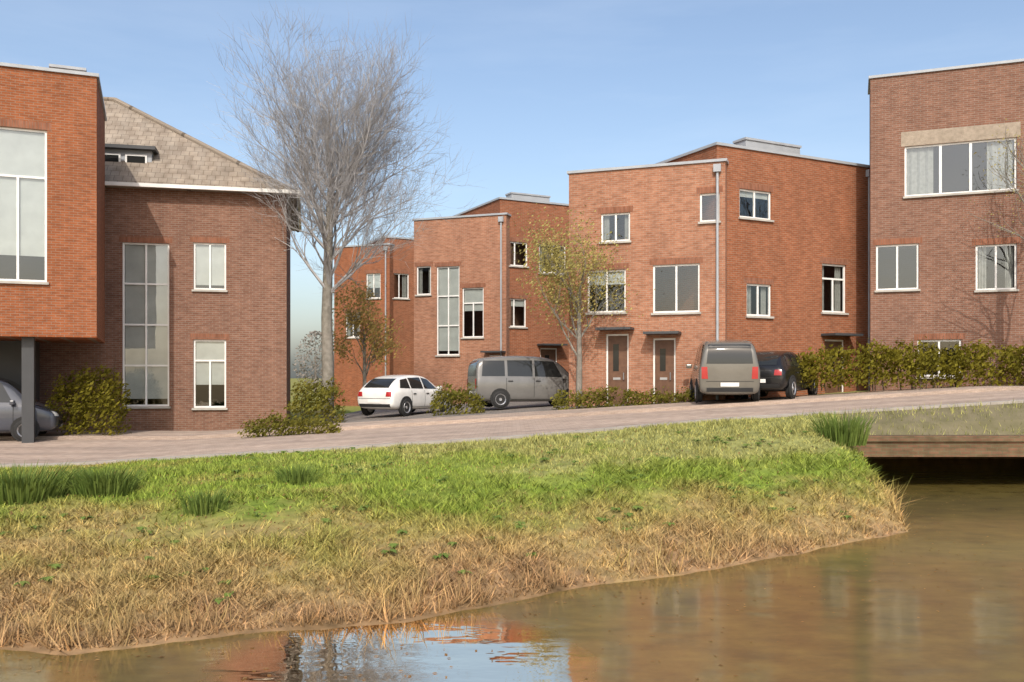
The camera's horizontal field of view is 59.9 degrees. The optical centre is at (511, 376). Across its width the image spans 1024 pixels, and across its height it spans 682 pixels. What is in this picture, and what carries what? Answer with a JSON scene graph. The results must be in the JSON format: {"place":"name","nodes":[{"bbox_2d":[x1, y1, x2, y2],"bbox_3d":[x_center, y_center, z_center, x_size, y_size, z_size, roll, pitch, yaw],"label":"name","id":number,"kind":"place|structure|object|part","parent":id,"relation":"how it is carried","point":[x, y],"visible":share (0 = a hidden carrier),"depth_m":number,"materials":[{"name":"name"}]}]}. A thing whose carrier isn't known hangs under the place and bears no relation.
{"place":"outdoors","nodes":[
{"label":"outdoors","id":0,"kind":"place"},
{"bbox_2d":[0,459,1023,681],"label":"canal water","id":1,"kind":"structure","parent":0,"point":[958,637],"depth_m":8.23,"materials":[{"name":"brown liquid"}]},
{"bbox_2d":[0,378,1023,655],"bbox_3d":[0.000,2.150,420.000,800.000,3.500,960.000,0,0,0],"label":"ground","id":2,"kind":"structure","parent":0,"point":[292,512],"depth_m":11.67,"materials":[{"name":"plant"}]},
{"bbox_2d":[0,460,91,504],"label":"rush clump","id":3,"kind":"object","parent":2,"relation":"on","point":[21,488],"visible":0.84,"depth_m":12.93,"materials":[{"name":"green plant"}]},
{"bbox_2d":[0,62,106,442],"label":"brick house","id":4,"kind":"structure","parent":2,"relation":"on","point":[53,118],"depth_m":24.64,"materials":[{"name":"orange brick"}]},
{"bbox_2d":[0,118,50,284],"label":"window","id":5,"kind":"structure","parent":4,"relation":"in","point":[23,155],"depth_m":24.43,"materials":[{"name":"white paint"}]},
{"bbox_2d":[45,355,131,435],"bbox_3d":[-12.699,0.644,26.662,2.293,2.616,1.722,0,0,0],"label":"shrub","id":6,"kind":"object","parent":2,"relation":"on","point":[85,393],"visible":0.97,"depth_m":26.44,"materials":[{"name":"green plant"}]},
{"bbox_2d":[59,463,147,497],"bbox_3d":[-6.191,1.579,13.509,1.400,0.512,1.379,0,0,0],"label":"rush clump","id":7,"kind":"object","parent":2,"relation":"on","point":[103,483],"visible":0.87,"depth_m":13.23,"materials":[{"name":"green plant"}]},
{"bbox_2d":[40,97,301,430],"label":"brick house","id":8,"kind":"structure","parent":2,"relation":"on","point":[197,304],"depth_m":30.40,"materials":[{"name":"brown brick"}]},
{"bbox_2d":[119,236,172,408],"bbox_3d":[-12.349,-1.820,29.997,1.703,5.794,0.225,0,0,-13],"label":"window","id":9,"kind":"structure","parent":8,"relation":"in","point":[145,265],"depth_m":30.07,"materials":[{"name":"grey glass"}]},
{"bbox_2d":[190,236,228,291],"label":"window","id":10,"kind":"structure","parent":8,"relation":"in","point":[209,258],"depth_m":30.51,"materials":[{"name":"white paint"}]},
{"bbox_2d":[190,333,228,409],"bbox_3d":[-10.352,-0.167,30.459,1.286,2.617,0.225,0,0,-13],"label":"window","id":11,"kind":"structure","parent":8,"relation":"in","point":[209,357],"depth_m":30.52,"materials":[{"name":"white glass"}]},
{"bbox_2d":[177,485,236,516],"bbox_3d":[-4.197,1.703,12.201,0.857,0.380,0.918,0,0,0],"label":"rush clump","id":12,"kind":"object","parent":2,"relation":"on","point":[199,504],"visible":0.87,"depth_m":12.08,"materials":[{"name":"green plant"}]},
{"bbox_2d":[237,409,343,437],"bbox_3d":[-6.177,1.368,24.864,2.955,0.911,0.940,0,0,0],"label":"hedge","id":13,"kind":"object","parent":2,"relation":"on","point":[263,424],"visible":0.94,"depth_m":24.75,"materials":[{"name":"green plant"}]},
{"bbox_2d":[272,461,324,484],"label":"rush clump","id":14,"kind":"object","parent":2,"relation":"on","point":[293,475],"visible":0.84,"depth_m":14.05,"materials":[{"name":"green plant"}]},
{"bbox_2d":[293,330,333,390],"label":"distant wood","id":15,"kind":"object","parent":2,"relation":"on","point":[315,333],"visible":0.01,"depth_m":102.71,"materials":[{"name":"grey plant"}]},
{"bbox_2d":[284,374,349,424],"bbox_3d":[-6.460,0.782,29.405,2.005,1.839,1.610,0,0,0],"label":"shrub","id":16,"kind":"object","parent":2,"relation":"on","point":[324,394],"visible":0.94,"depth_m":29.18,"materials":[{"name":"green plant"}]},
{"bbox_2d":[198,1,483,421],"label":"bare tree","id":17,"kind":"object","parent":2,"relation":"on","point":[352,157],"visible":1,"depth_m":30.23,"materials":[{"name":"grey plant"}]},
{"bbox_2d":[334,243,401,405],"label":"terrace house","id":18,"kind":"structure","parent":2,"relation":"on","point":[349,380],"depth_m":55.73,"materials":[{"name":"orange brick"}]},
{"bbox_2d":[344,309,360,338],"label":"window","id":19,"kind":"structure","parent":18,"relation":"in","point":[353,337],"depth_m":55.97,"materials":[{"name":"white paint"}]},
{"bbox_2d":[365,270,381,299],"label":"window","id":20,"kind":"structure","parent":18,"relation":"in","point":[376,277],"depth_m":55.47,"materials":[{"name":"white paint"}]},
{"bbox_2d":[332,279,405,414],"bbox_3d":[-6.061,-1.125,36.014,3.724,6.132,3.568,0,0,0],"label":"young tree","id":21,"kind":"object","parent":2,"relation":"on","point":[360,320],"visible":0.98,"depth_m":35.62,"materials":[{"name":"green plant"}]},
{"bbox_2d":[364,236,413,374],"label":"terrace house","id":22,"kind":"structure","parent":2,"relation":"on","point":[403,311],"depth_m":55.82,"materials":[{"name":"red brick"}]},
{"bbox_2d":[392,270,410,299],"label":"window","id":23,"kind":"structure","parent":22,"relation":"in","point":[405,274],"depth_m":55.95,"materials":[{"name":"white paint"}]},
{"bbox_2d":[0,429,858,603],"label":"weeds","id":24,"kind":"object","parent":2,"relation":"on","point":[324,520],"visible":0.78,"depth_m":12.04,"materials":[{"name":"green plant"}]},
{"bbox_2d":[426,380,486,415],"bbox_3d":[-1.872,0.850,30.492,2.098,1.503,1.288,0,0,0],"label":"shrub","id":25,"kind":"object","parent":2,"relation":"on","point":[475,403],"visible":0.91,"depth_m":30.37,"materials":[{"name":"green plant"}]},
{"bbox_2d":[412,212,549,403],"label":"terrace house","id":26,"kind":"structure","parent":2,"relation":"on","point":[476,250],"depth_m":43.90,"materials":[{"name":"brick"}]},
{"bbox_2d":[415,262,432,295],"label":"window","id":27,"kind":"structure","parent":26,"relation":"in","point":[425,264],"depth_m":44.64,"materials":[{"name":"white paint"}]},
{"bbox_2d":[435,261,460,356],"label":"window","id":28,"kind":"structure","parent":26,"relation":"in","point":[447,277],"depth_m":44.17,"materials":[{"name":"white paint"}]},
{"bbox_2d":[460,283,485,338],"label":"window","id":29,"kind":"structure","parent":26,"relation":"in","point":[474,297],"depth_m":43.68,"materials":[{"name":"white paint"}]},
{"bbox_2d":[480,351,505,356],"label":"door","id":30,"kind":"structure","parent":26,"relation":"in","point":[480,351],"depth_m":42.74,"materials":[{"name":"grey wood"}]},
{"bbox_2d":[449,192,568,372],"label":"terrace house","id":31,"kind":"structure","parent":2,"relation":"on","point":[531,337],"depth_m":44.17,"materials":[{"name":"red brick"}]},
{"bbox_2d":[509,294,527,328],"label":"window","id":32,"kind":"structure","parent":31,"relation":"in","point":[519,302],"depth_m":43.76,"materials":[{"name":"white paint"}]},
{"bbox_2d":[509,237,529,267],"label":"window","id":33,"kind":"structure","parent":31,"relation":"in","point":[514,240],"depth_m":43.67,"materials":[{"name":"white paint"}]},
{"bbox_2d":[537,240,567,274],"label":"window","id":34,"kind":"structure","parent":31,"relation":"in","point":[561,243],"depth_m":44.51,"materials":[{"name":"white paint"}]},
{"bbox_2d":[537,343,567,361],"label":"door","id":35,"kind":"structure","parent":31,"relation":"in","point":[550,353],"depth_m":44.47,"materials":[{"name":"brown wood"}]},
{"bbox_2d":[0,427,1023,681],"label":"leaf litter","id":36,"kind":"object","parent":2,"relation":"on","point":[424,545],"visible":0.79,"depth_m":11.18,"materials":[{"name":"brown plant"}]},
{"bbox_2d":[0,400,1023,467],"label":"kerb","id":37,"kind":"structure","parent":2,"relation":"on","point":[550,433],"depth_m":18.27,"materials":[{"name":"grey concrete"}]},
{"bbox_2d":[313,397,750,423],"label":"forecourt","id":38,"kind":"structure","parent":2,"relation":"on","point":[385,415],"depth_m":32.14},
{"bbox_2d":[358,375,451,416],"bbox_3d":[-3.852,0.679,33.005,2.140,1.495,4.241,0,0,28],"label":"parked car","id":39,"kind":"object","parent":38,"relation":"on","point":[405,395],"visible":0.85,"depth_m":31.46,"materials":[{"name":"white metal"}]},
{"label":"rear window","id":40,"kind":"part","parent":39,"relation":"part of","materials":[{"name":"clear glass"}]},
{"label":"side window","id":41,"kind":"part","parent":39,"relation":"part of","materials":[{"name":"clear glass"}]},
{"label":"side window","id":42,"kind":"part","parent":39,"relation":"part of","materials":[{"name":"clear glass"}]},
{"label":"side window","id":43,"kind":"part","parent":39,"relation":"part of","materials":[{"name":"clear glass"}]},
{"bbox_2d":[467,356,568,408],"bbox_3d":[0.626,0.196,32.991,4.405,1.918,2.140,0,0,-15],"label":"parked car","id":44,"kind":"object","parent":38,"relation":"on","point":[501,382],"visible":0.68,"depth_m":32.05,"materials":[{"name":"silver metal"}]},
{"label":"rear window","id":45,"kind":"part","parent":44,"relation":"part of","materials":[{"name":"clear glass"}]},
{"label":"side window","id":46,"kind":"part","parent":44,"relation":"part of","materials":[{"name":"grey glass"}]},
{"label":"side window","id":47,"kind":"part","parent":44,"relation":"part of","materials":[{"name":"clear glass"}]},
{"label":"side window","id":48,"kind":"part","parent":44,"relation":"part of","materials":[{"name":"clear glass"}]},
{"bbox_2d":[686,340,759,402],"bbox_3d":[6.625,-0.162,27.965,2.140,1.918,4.405,0,0,8],"label":"parked car","id":49,"kind":"object","parent":38,"relation":"on","point":[725,367],"visible":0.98,"depth_m":25.85,"materials":[{"name":"grey metal"}]},
{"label":"side window","id":50,"kind":"part","parent":49,"relation":"part of","materials":[{"name":"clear glass"}]},
{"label":"side window","id":51,"kind":"part","parent":49,"relation":"part of","materials":[{"name":"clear glass"}]},
{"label":"rear window","id":52,"kind":"part","parent":49,"relation":"part of","materials":[{"name":"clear glass"}]},
{"bbox_2d":[507,198,654,407],"bbox_3d":[2.290,-2.190,29.925,4.895,7.273,5.317,0,0,0],"label":"young tree","id":53,"kind":"object","parent":2,"relation":"on","point":[552,262],"visible":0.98,"depth_m":29.74,"materials":[{"name":"green plant"}]},
{"bbox_2d":[550,383,694,409],"bbox_3d":[3.753,0.731,29.107,5.052,1.144,0.985,0,0,0],"label":"hedge","id":54,"kind":"object","parent":2,"relation":"on","point":[599,398],"visible":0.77,"depth_m":29.00,"materials":[{"name":"green plant"}]},
{"bbox_2d":[567,158,751,406],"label":"terrace house","id":55,"kind":"structure","parent":2,"relation":"on","point":[659,206],"depth_m":30.17,"materials":[{"name":"brick"}]},
{"bbox_2d":[585,263,628,314],"bbox_3d":[3.270,-3.015,30.704,1.578,1.752,0.225,0,0,20],"label":"window","id":56,"kind":"structure","parent":55,"relation":"in","point":[623,266],"depth_m":30.70,"materials":[{"name":"white paint"}]},
{"bbox_2d":[595,327,633,404],"bbox_3d":[3.524,-0.303,30.295,1.198,2.727,0.810,0,0,20],"label":"door","id":57,"kind":"structure","parent":55,"relation":"in","point":[617,345],"depth_m":30.60,"materials":[{"name":"brown wood"}]},
{"bbox_2d":[598,206,632,243],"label":"window","id":58,"kind":"structure","parent":55,"relation":"in","point":[616,211],"depth_m":30.63,"materials":[{"name":"white paint"}]},
{"bbox_2d":[643,331,681,402],"bbox_3d":[5.042,-0.218,29.742,1.169,2.556,0.810,0,0,20],"label":"door","id":59,"kind":"structure","parent":55,"relation":"in","point":[664,349],"depth_m":30.04,"materials":[{"name":"brown wood"}]},
{"bbox_2d":[650,257,702,314],"bbox_3d":[5.516,-3.032,29.873,1.792,1.904,0.200,0,0,20],"label":"window","id":60,"kind":"structure","parent":55,"relation":"in","point":[686,261],"depth_m":29.92,"materials":[{"name":"white paint"}]},
{"bbox_2d":[696,186,722,223],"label":"window","id":61,"kind":"structure","parent":55,"relation":"in","point":[711,190],"depth_m":29.50,"materials":[{"name":"white paint"}]},
{"bbox_2d":[603,137,869,398],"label":"terrace house","id":62,"kind":"structure","parent":2,"relation":"on","point":[798,260],"depth_m":31.24,"materials":[{"name":"red brick"}]},
{"bbox_2d":[737,182,773,221],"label":"window","id":63,"kind":"structure","parent":62,"relation":"in","point":[763,195],"depth_m":30.32,"materials":[{"name":"white paint"}]},
{"bbox_2d":[744,277,773,318],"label":"window","id":64,"kind":"structure","parent":62,"relation":"in","point":[757,282],"depth_m":30.40,"materials":[{"name":"white paint"}]},
{"bbox_2d":[820,257,848,314],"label":"window","id":65,"kind":"structure","parent":62,"relation":"in","point":[829,261],"depth_m":32.16,"materials":[{"name":"white paint"}]},
{"bbox_2d":[821,333,863,392],"bbox_3d":[11.727,-0.378,31.715,1.386,2.300,0.810,0,0,-27],"label":"door","id":66,"kind":"structure","parent":62,"relation":"in","point":[835,343],"depth_m":31.96,"materials":[{"name":"brown wood"}]},
{"bbox_2d":[806,410,878,445],"bbox_3d":[6.574,0.993,17.630,1.396,0.710,1.399,0,0,-38],"label":"rush clump","id":67,"kind":"object","parent":2,"relation":"on","point":[845,431],"visible":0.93,"depth_m":17.36,"materials":[{"name":"green plant"}]},
{"bbox_2d":[796,336,1023,390],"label":"hedge","id":68,"kind":"object","parent":2,"relation":"on","point":[960,362],"visible":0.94,"depth_m":27.70,"materials":[{"name":"green plant"}]},
{"bbox_2d":[839,403,1023,434],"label":"verge","id":69,"kind":"structure","parent":2,"relation":"on","point":[996,419],"depth_m":19.33,"materials":[{"name":"plant"}]},
{"bbox_2d":[853,435,1023,459],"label":"bridge","id":70,"kind":"structure","parent":2,"relation":"on","point":[944,446],"depth_m":18.60,"materials":[{"name":"wood"}]},
{"bbox_2d":[868,58,1023,390],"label":"brick house","id":71,"kind":"structure","parent":2,"relation":"on","point":[944,269],"depth_m":30.26,"materials":[{"name":"brown brick"}]},
{"bbox_2d":[873,237,921,292],"bbox_3d":[13.307,-3.851,30.711,1.573,1.851,0.200,0,0,21],"label":"window","id":72,"kind":"structure","parent":71,"relation":"in","point":[900,241],"depth_m":30.73,"materials":[{"name":"white paint"}]},
{"bbox_2d":[914,333,964,378],"bbox_3d":[14.535,-0.699,30.240,1.576,1.537,0.200,0,0,21],"label":"window","id":73,"kind":"structure","parent":71,"relation":"in","point":[934,337],"depth_m":30.24,"materials":[{"name":"white paint"}]},
{"bbox_2d":[901,122,1020,198],"bbox_3d":[15.129,-7.271,30.061,3.622,2.298,0.292,0,0,21],"label":"window","id":74,"kind":"structure","parent":71,"relation":"in","point":[918,159],"depth_m":30.03,"materials":[{"name":"white paint"}]},
{"bbox_2d":[972,237,1020,292],"bbox_3d":[16.147,-3.718,29.670,1.437,1.796,0.292,0,0,21],"label":"window","id":75,"kind":"structure","parent":71,"relation":"in","point":[981,244],"depth_m":29.66,"materials":[{"name":"white paint"}]},
{"bbox_2d":[962,116,1023,239],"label":"young tree","id":76,"kind":"object","parent":2,"relation":"on","point":[1018,161],"visible":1,"depth_m":26.90,"materials":[{"name":"brown plant"}]},
{"bbox_2d":[0,390,1023,463],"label":"road","id":77,"kind":"structure","parent":0,"point":[41,451],"depth_m":22.40,"materials":[{"name":"grey asphalt"}]},
{"bbox_2d":[0,377,62,440],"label":"parked car","id":78,"kind":"object","parent":77,"relation":"on","point":[47,418],"visible":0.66,"depth_m":25.21,"materials":[{"name":"silver metal"}]},
{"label":"side window","id":79,"kind":"part","parent":78,"relation":"part of","materials":[{"name":"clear glass"}]},
{"bbox_2d":[0,386,1023,439],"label":"pavement","id":80,"kind":"structure","parent":0,"point":[140,435],"depth_m":25.94,"materials":[{"name":"grey concrete"}]},
{"bbox_2d":[733,351,817,398],"bbox_3d":[8.395,-0.056,28.204,2.140,1.495,4.241,0,0,32],"label":"parked car","id":81,"kind":"object","parent":80,"relation":"on","point":[780,371],"visible":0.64,"depth_m":26.49,"materials":[{"name":"black metal"}]},
{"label":"rear window","id":82,"kind":"part","parent":81,"relation":"part of","materials":[{"name":"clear glass"}]},
{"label":"side window","id":83,"kind":"part","parent":81,"relation":"part of","materials":[{"name":"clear glass"}]},
{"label":"side window","id":84,"kind":"part","parent":81,"relation":"part of","materials":[{"name":"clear glass"}]},
{"bbox_2d":[0,0,1023,377],"label":"sky","id":85,"kind":"structure","parent":0,"point":[535,92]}
]}

